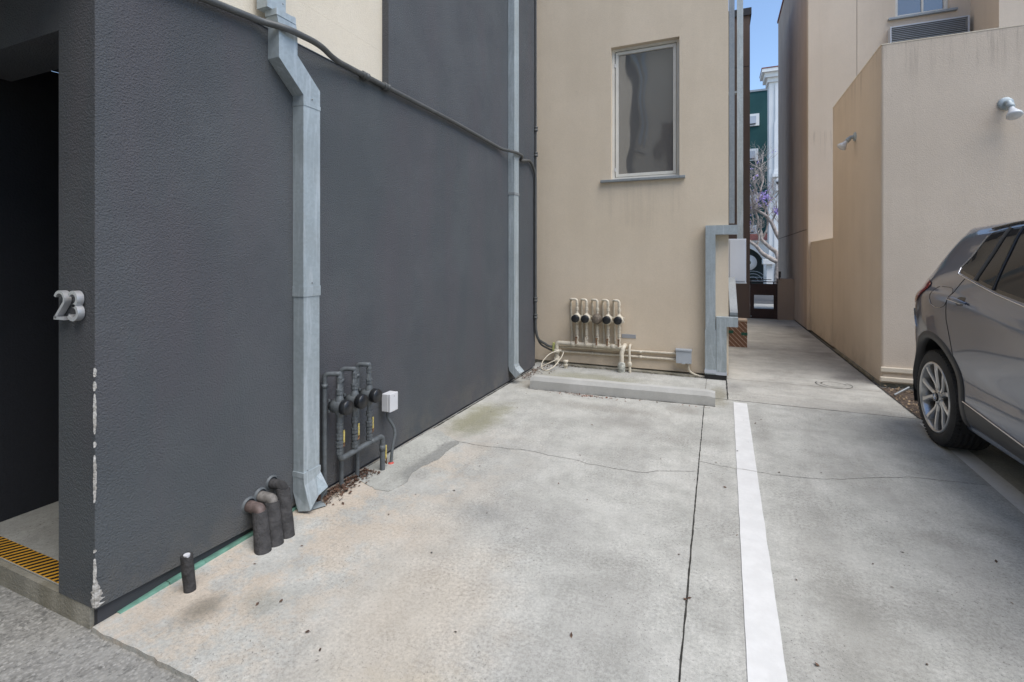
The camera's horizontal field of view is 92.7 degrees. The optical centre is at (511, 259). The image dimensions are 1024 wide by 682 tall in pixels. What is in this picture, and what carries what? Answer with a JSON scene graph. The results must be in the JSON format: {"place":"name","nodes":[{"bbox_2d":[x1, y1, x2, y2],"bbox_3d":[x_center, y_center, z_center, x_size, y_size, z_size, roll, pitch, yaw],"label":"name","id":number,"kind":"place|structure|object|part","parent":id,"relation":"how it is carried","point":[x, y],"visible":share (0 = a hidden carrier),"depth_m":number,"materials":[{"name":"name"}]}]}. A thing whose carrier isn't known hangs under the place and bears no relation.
{"place":"outdoors","nodes":[
{"label":"outdoors","id":0,"kind":"place"},
{"bbox_2d":[382,391,397,463],"bbox_3d":[-0.901,1.250,3.628,0.105,0.514,0.121,0,0,23],"label":"control box","id":1,"kind":"object","parent":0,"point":[389,401],"visible":0.99,"depth_m":3.61,"materials":[{"name":"white plastic"}]},
{"bbox_2d":[0,322,912,681],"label":"ground","id":2,"kind":"structure","parent":0,"point":[38,642],"depth_m":1.88,"materials":[{"name":"grey concrete"}]},
{"bbox_2d":[0,0,534,629],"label":"grey building","id":3,"kind":"structure","parent":2,"relation":"on","point":[146,210],"depth_m":2.67,"materials":[{"name":"paint"}]},
{"bbox_2d":[0,536,58,583],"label":"hazard tape","id":4,"kind":"object","parent":3,"relation":"on","point":[43,565],"visible":0.75,"depth_m":2.31,"materials":[{"name":"yellow plastic"}]},
{"bbox_2d":[54,290,71,319],"bbox_3d":[-1.877,0.190,2.045,0.080,0.122,0.034,0,0,23],"label":"house number","id":5,"kind":"object","parent":3,"relation":"attached to","point":[63,308],"visible":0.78,"depth_m":2.03,"materials":[{"name":"metal"}]},
{"bbox_2d":[67,290,84,320],"bbox_3d":[-1.787,0.191,2.007,0.077,0.124,0.034,0,0,23],"label":"house number","id":6,"kind":"object","parent":3,"relation":"attached to","point":[77,305],"visible":1,"depth_m":1.99,"materials":[{"name":"metal"}]},
{"bbox_2d":[257,0,327,511],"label":"downspout","id":7,"kind":"object","parent":3,"relation":"attached to","point":[310,485],"visible":1,"depth_m":2.90,"materials":[{"name":"metal"}]},
{"bbox_2d":[198,0,551,350],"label":"wall conduit","id":8,"kind":"object","parent":3,"relation":"attached to","point":[362,74],"depth_m":3.96,"materials":[{"name":"grey metal"}]},
{"bbox_2d":[508,0,523,377],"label":"downspout","id":9,"kind":"object","parent":3,"relation":"attached to","point":[516,369],"visible":1,"depth_m":5.89,"materials":[{"name":"metal"}]},
{"bbox_2d":[535,0,728,375],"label":"beige building","id":10,"kind":"structure","parent":2,"relation":"on","point":[633,150],"depth_m":6.62,"materials":[{"name":"paint"}]},
{"bbox_2d":[552,298,624,363],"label":"meter bank","id":11,"kind":"structure","parent":10,"relation":"attached to","point":[597,319],"depth_m":6.69,"materials":[{"name":"metal"}]},
{"bbox_2d":[559,345,675,360],"bbox_3d":[1.382,1.265,6.664,1.641,0.113,0.052,0,0,22],"label":"facade conduit","id":12,"kind":"object","parent":10,"relation":"attached to","point":[626,350],"visible":0.8,"depth_m":6.63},
{"bbox_2d":[618,343,631,372],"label":"wall hydrant pipes","id":13,"kind":"object","parent":10,"relation":"attached to","point":[621,366],"depth_m":6.48,"materials":[{"name":"paint"}]},
{"bbox_2d":[622,334,635,338],"bbox_3d":[1.579,1.039,6.602,0.190,0.052,0.007,0,0,23],"label":"label plate","id":14,"kind":"object","parent":10,"relation":"attached to","point":[628,336],"visible":1,"depth_m":6.60,"materials":[{"name":"metal"}]},
{"bbox_2d":[612,39,678,178],"bbox_3d":[1.814,-2.000,6.631,0.888,1.809,0.099,0,0,23],"label":"window","id":15,"kind":"structure","parent":10,"relation":"in","point":[645,78],"depth_m":6.62,"materials":[{"name":"glass"}]},
{"bbox_2d":[675,348,704,377],"bbox_3d":[2.290,1.328,6.253,0.368,0.346,0.095,0,0,23],"label":"junction box","id":16,"kind":"object","parent":10,"relation":"attached to","point":[683,356],"visible":1,"depth_m":6.25,"materials":[{"name":"grey metal"}]},
{"bbox_2d":[705,0,737,374],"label":"downspout","id":17,"kind":"object","parent":10,"relation":"attached to","point":[712,231],"visible":0.91,"depth_m":6.11,"materials":[{"name":"metal"}]},
{"bbox_2d":[716,277,737,375],"bbox_3d":[2.860,0.794,6.514,0.250,1.291,1.036,0,0,23],"label":"downspout","id":18,"kind":"object","parent":10,"relation":"attached to","point":[723,323],"visible":0.91,"depth_m":6.07,"materials":[{"name":"metal"}]},
{"bbox_2d":[729,239,746,283],"bbox_3d":[3.203,0.024,6.965,0.239,0.617,0.516,0,0,23],"label":"electrical cabinet","id":19,"kind":"object","parent":10,"relation":"attached to","point":[737,259],"visible":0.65,"depth_m":6.73,"materials":[{"name":"metal"}]},
{"bbox_3d":[3.111,0.014,6.734,0.192,0.572,0.011,0,0,23],"label":"door","id":20,"kind":"part","parent":19,"relation":"part of","materials":[{"name":"metal"}]},
{"bbox_2d":[735,0,742,238],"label":"downspout","id":21,"kind":"object","parent":10,"relation":"attached to","point":[739,92],"visible":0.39,"depth_m":7.30,"materials":[{"name":"metal"}]},
{"bbox_2d":[729,7,751,317],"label":"brown building","id":22,"kind":"structure","parent":2,"relation":"on","point":[743,298],"depth_m":12.46,"materials":[{"name":"paint"}]},
{"bbox_2d":[727,318,917,418],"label":"walkway","id":23,"kind":"structure","parent":2,"relation":"on","point":[802,367],"depth_m":6.31,"materials":[{"name":"concrete"}]},
{"bbox_2d":[729,318,747,347],"bbox_3d":[3.924,1.269,8.520,0.324,0.462,0.360,0,0,23],"label":"cardboard box","id":24,"kind":"object","parent":23,"relation":"on","point":[738,336],"visible":0.61,"depth_m":8.35,"materials":[{"name":"brown cardboard"}]},
{"bbox_2d":[776,278,793,319],"bbox_3d":[6.839,1.000,12.219,0.359,1.040,0.270,0,0,23],"label":"gate post","id":25,"kind":"object","parent":23,"relation":"on","point":[785,298],"visible":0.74,"depth_m":12.10,"materials":[{"name":"paint"}]},
{"bbox_2d":[750,279,776,318],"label":"gate","id":26,"kind":"structure","parent":25,"relation":"attached to","point":[763,289],"depth_m":12.31,"materials":[{"name":"metal"}]},
{"bbox_2d":[815,381,852,388],"bbox_3d":[3.841,1.498,5.818,0.377,0.003,0.324,0,0,23],"label":"cleanout cover","id":27,"kind":"object","parent":23,"relation":"on","point":[833,384],"visible":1,"depth_m":5.84,"materials":[{"name":"concrete"}]},
{"bbox_2d":[795,320,919,418],"bbox_3d":[5.403,1.499,8.316,0.030,0.001,8.080,0,0,23],"label":"pavement joint","id":28,"kind":"object","parent":23,"relation":"on","point":[865,376],"visible":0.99,"depth_m":6.04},
{"bbox_2d":[777,0,1023,388],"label":"tan building","id":29,"kind":"structure","parent":2,"relation":"on","point":[901,196],"depth_m":6.06,"materials":[{"name":"paint"}]},
{"bbox_2d":[837,132,856,149],"bbox_3d":[4.756,-1.678,6.938,0.228,0.245,0.130,0,0,17],"label":"flood lamp","id":30,"kind":"object","parent":29,"relation":"attached to","point":[842,145],"visible":1,"depth_m":6.91,"materials":[{"name":"metal"}]},
{"bbox_2d":[895,0,947,16],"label":"window","id":31,"kind":"structure","parent":29,"relation":"in","point":[902,7],"depth_m":9.53,"materials":[{"name":"glass"}]},
{"bbox_2d":[888,15,969,42],"bbox_3d":[7.938,-4.210,9.326,1.200,0.620,0.149,0,0,23],"label":"air conditioner grille","id":32,"kind":"object","parent":29,"relation":"attached to","point":[941,27],"visible":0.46,"depth_m":9.30,"materials":[{"name":"metal"}]},
{"bbox_2d":[997,97,1023,119],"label":"flood lamp","id":33,"kind":"object","parent":29,"relation":"attached to","point":[1008,104],"visible":1,"depth_m":5.26,"materials":[{"name":"metal"}]},
{"bbox_2d":[882,385,921,418],"bbox_3d":[6.733,1.631,4.067,5.743,0.238,1.280,0,0,23],"label":"planting bed","id":34,"kind":"object","parent":2,"relation":"on","point":[906,402],"visible":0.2,"depth_m":5.29,"materials":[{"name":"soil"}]},
{"bbox_2d":[894,386,909,395],"bbox_3d":[4.300,1.452,5.384,0.172,0.104,0.022,0,0,1],"label":"metal stake","id":35,"kind":"object","parent":34,"relation":"on","point":[902,390],"visible":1,"depth_m":5.38,"materials":[{"name":"metal"}]},
{"bbox_2d":[92,378,1023,681],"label":"parking pavement","id":36,"kind":"structure","parent":0,"point":[886,566],"depth_m":2.39,"materials":[{"name":"concrete"}]},
{"bbox_2d":[180,552,195,593],"bbox_3d":[-1.467,1.420,2.213,0.062,0.168,0.058,0,0,23],"label":"insulated pipe","id":37,"kind":"object","parent":36,"relation":"on","point":[188,572],"visible":1,"depth_m":2.19,"materials":[{"name":"black plastic"}]},
{"bbox_2d":[241,496,271,554],"bbox_3d":[-1.340,1.392,2.582,0.264,0.224,0.112,0,0,39],"label":"insulated pipe","id":38,"kind":"object","parent":36,"relation":"on","point":[261,530],"visible":0.99,"depth_m":2.55,"materials":[{"name":"black metal"}]},
{"bbox_2d":[254,487,283,547],"bbox_3d":[-1.310,1.383,2.649,0.267,0.243,0.109,0,0,39],"label":"insulated pipe","id":39,"kind":"object","parent":36,"relation":"on","point":[270,501],"visible":0.8,"depth_m":2.62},
{"bbox_2d":[265,475,294,538],"bbox_3d":[-1.283,1.364,2.719,0.261,0.281,0.101,0,0,37],"label":"insulated pipe","id":40,"kind":"object","parent":36,"relation":"on","point":[282,489],"visible":0.87,"depth_m":2.69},
{"bbox_2d":[315,467,380,504],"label":"leaf litter","id":41,"kind":"object","parent":36,"relation":"on","point":[336,488],"visible":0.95,"depth_m":3.19,"materials":[{"name":"brown plant"}]},
{"bbox_2d":[321,362,386,495],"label":"meter bank","id":42,"kind":"structure","parent":36,"relation":"on","point":[353,402],"depth_m":3.21,"materials":[{"name":"black metal"}]},
{"bbox_2d":[351,428,458,491],"bbox_3d":[-0.736,1.498,3.730,0.401,0.003,1.134,0,0,23],"label":"cement patch","id":43,"kind":"object","parent":36,"relation":"on","point":[424,449],"visible":0.98,"depth_m":3.65,"materials":[{"name":"grey concrete"}]},
{"bbox_2d":[327,368,533,491],"bbox_3d":[-0.465,1.499,4.888,0.024,0.001,3.950,0,0,23],"label":"pavement joint","id":44,"kind":"object","parent":36,"relation":"on","point":[460,411],"visible":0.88,"depth_m":4.94,"materials":[{"name":"grey concrete"}]},
{"bbox_2d":[456,440,653,472],"bbox_3d":[0.351,1.499,3.700,1.969,0.001,0.154,0,0,19],"label":"pavement crack","id":45,"kind":"object","parent":36,"relation":"on","point":[568,458],"visible":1,"depth_m":3.65,"materials":[{"name":"grey concrete"}]},
{"bbox_2d":[530,375,714,405],"bbox_3d":[1.169,1.430,5.396,1.999,0.140,0.155,0,0,20],"label":"wheel stop","id":46,"kind":"object","parent":36,"relation":"on","point":[696,396],"visible":1,"depth_m":5.31,"materials":[{"name":"concrete"}]},
{"bbox_2d":[548,391,696,406],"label":"leaf litter","id":47,"kind":"object","parent":36,"relation":"on","point":[602,396],"visible":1,"depth_m":5.32,"materials":[{"name":"brown plant"}]},
{"bbox_2d":[535,389,714,406],"bbox_3d":[1.130,1.499,5.315,2.002,0.001,0.022,0,0,20],"label":"pavement joint","id":48,"kind":"object","parent":36,"relation":"on","point":[622,397],"visible":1,"depth_m":5.30,"materials":[{"name":"grey concrete"}]},
{"bbox_2d":[253,407,1011,665],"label":"scattered bits","id":49,"kind":"object","parent":36,"relation":"on","point":[571,634],"visible":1,"depth_m":2.14,"materials":[{"name":"brown plant"}]},
{"bbox_2d":[678,406,704,681],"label":"pavement joint","id":50,"kind":"object","parent":36,"relation":"on","point":[685,616],"visible":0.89,"depth_m":2.34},
{"bbox_2d":[529,379,913,418],"bbox_3d":[1.967,1.499,5.358,4.030,0.001,0.018,0,0,23],"label":"pavement joint","id":51,"kind":"object","parent":36,"relation":"on","point":[813,408],"visible":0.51,"depth_m":4.91,"materials":[{"name":"grey concrete"}]},
{"bbox_2d":[734,402,787,681],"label":"parking line","id":52,"kind":"object","parent":36,"relation":"on","point":[765,656],"visible":1,"depth_m":2.31,"materials":[{"name":"paint"}]},
{"bbox_2d":[700,461,1020,490],"bbox_3d":[2.338,1.499,3.362,1.969,0.001,0.154,0,0,11],"label":"pavement crack","id":53,"kind":"object","parent":36,"relation":"on","point":[854,478],"visible":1,"depth_m":3.35,"materials":[{"name":"grey concrete"}]},
{"bbox_2d":[913,220,1023,464],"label":"parked car","id":54,"kind":"object","parent":36,"relation":"on","point":[968,378],"visible":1,"depth_m":3.43,"materials":[{"name":"grey metal"}]},
{"bbox_3d":[3.409,-0.037,3.545,0.171,0.327,0.251,0,0,22],"label":"window","id":55,"kind":"part","parent":54,"relation":"part of","materials":[{"name":"black glass"}]},
{"bbox_3d":[3.293,-0.014,3.276,0.192,0.386,0.209,0,0,22],"label":"window","id":56,"kind":"part","parent":54,"relation":"part of","materials":[{"name":"black glass"}]},
{"bbox_3d":[3.161,0.022,2.966,0.211,0.466,0.591,0,0,22],"label":"window","id":57,"kind":"part","parent":54,"relation":"part of","materials":[{"name":"black glass"}]},
{"bbox_2d":[920,423,1023,513],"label":"parking line","id":58,"kind":"object","parent":36,"relation":"on","point":[1008,491],"visible":0.64,"depth_m":3.35,"materials":[{"name":"paint"}]},
{"bbox_2d":[517,362,726,398],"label":"parking pavement","id":59,"kind":"structure","parent":0,"point":[718,387],"depth_m":6.20,"materials":[{"name":"concrete"}]},
{"bbox_2d":[540,350,563,370],"bbox_3d":[0.567,1.375,6.663,0.351,0.243,0.163,0,0,-22],"label":"loose cable","id":60,"kind":"object","parent":59,"relation":"on","point":[551,361],"visible":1,"depth_m":6.65,"materials":[{"name":"beige plastic"}]},
{"bbox_2d":[563,360,567,367],"bbox_3d":[0.742,1.449,6.740,0.068,0.122,0.068,0,0,23],"label":"capped stub","id":61,"kind":"object","parent":59,"relation":"on","point":[565,362],"visible":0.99,"depth_m":6.72,"materials":[{"name":"beige plastic"}]},
{"bbox_2d":[520,363,670,378],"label":"leaf litter","id":62,"kind":"object","parent":59,"relation":"on","point":[542,371],"visible":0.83,"depth_m":6.50,"materials":[{"name":"brown plant"}]},
{"bbox_2d":[563,363,699,377],"bbox_3d":[1.565,1.493,6.557,1.800,0.030,0.118,0,0,23],"label":"broken mortar","id":63,"kind":"object","parent":59,"relation":"on","point":[634,370],"visible":0.91,"depth_m":6.49,"materials":[{"name":"black concrete"}]},
{"bbox_2d":[705,374,726,380],"bbox_3d":[2.560,1.476,6.135,0.250,0.068,0.095,0,0,23],"label":"drain boot","id":64,"kind":"object","parent":59,"relation":"on","point":[715,377],"visible":0.81,"depth_m":6.09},
{"bbox_2d":[750,88,766,233],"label":"teal building","id":65,"kind":"structure","parent":0,"point":[758,117],"depth_m":27.71,"materials":[{"name":"paint"}]},
{"bbox_2d":[750,234,766,283],"bbox_3d":[9.107,0.000,28.607,10.600,2.900,2.000,0,0,23],"label":"storefront","id":66,"kind":"object","parent":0,"point":[757,269],"visible":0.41,"depth_m":26.52,"materials":[{"name":"white paint"}]},
{"bbox_2d":[754,295,773,303],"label":"street","id":67,"kind":"structure","parent":0,"point":[763,299],"depth_m":18.40,"materials":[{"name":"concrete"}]},
{"bbox_2d":[750,142,777,283],"bbox_3d":[9.232,-1.425,17.822,3.104,5.994,2.263,0,0,23],"label":"bare tree","id":68,"kind":"object","parent":67,"relation":"on","point":[754,208],"visible":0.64,"depth_m":17.84,"materials":[{"name":"purple plant"}]},
{"bbox_2d":[759,66,777,283],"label":"white building","id":69,"kind":"structure","parent":0,"point":[768,77],"depth_m":24.79,"materials":[{"name":"paint"}]},
{"bbox_2d":[762,259,774,283],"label":"white column","id":70,"kind":"structure","parent":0,"point":[768,263],"depth_m":21.20,"materials":[{"name":"paint"}]},
{"bbox_2d":[754,304,794,319],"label":"sidewalk","id":71,"kind":"structure","parent":0,"point":[765,306],"depth_m":15.58,"materials":[{"name":"concrete"}]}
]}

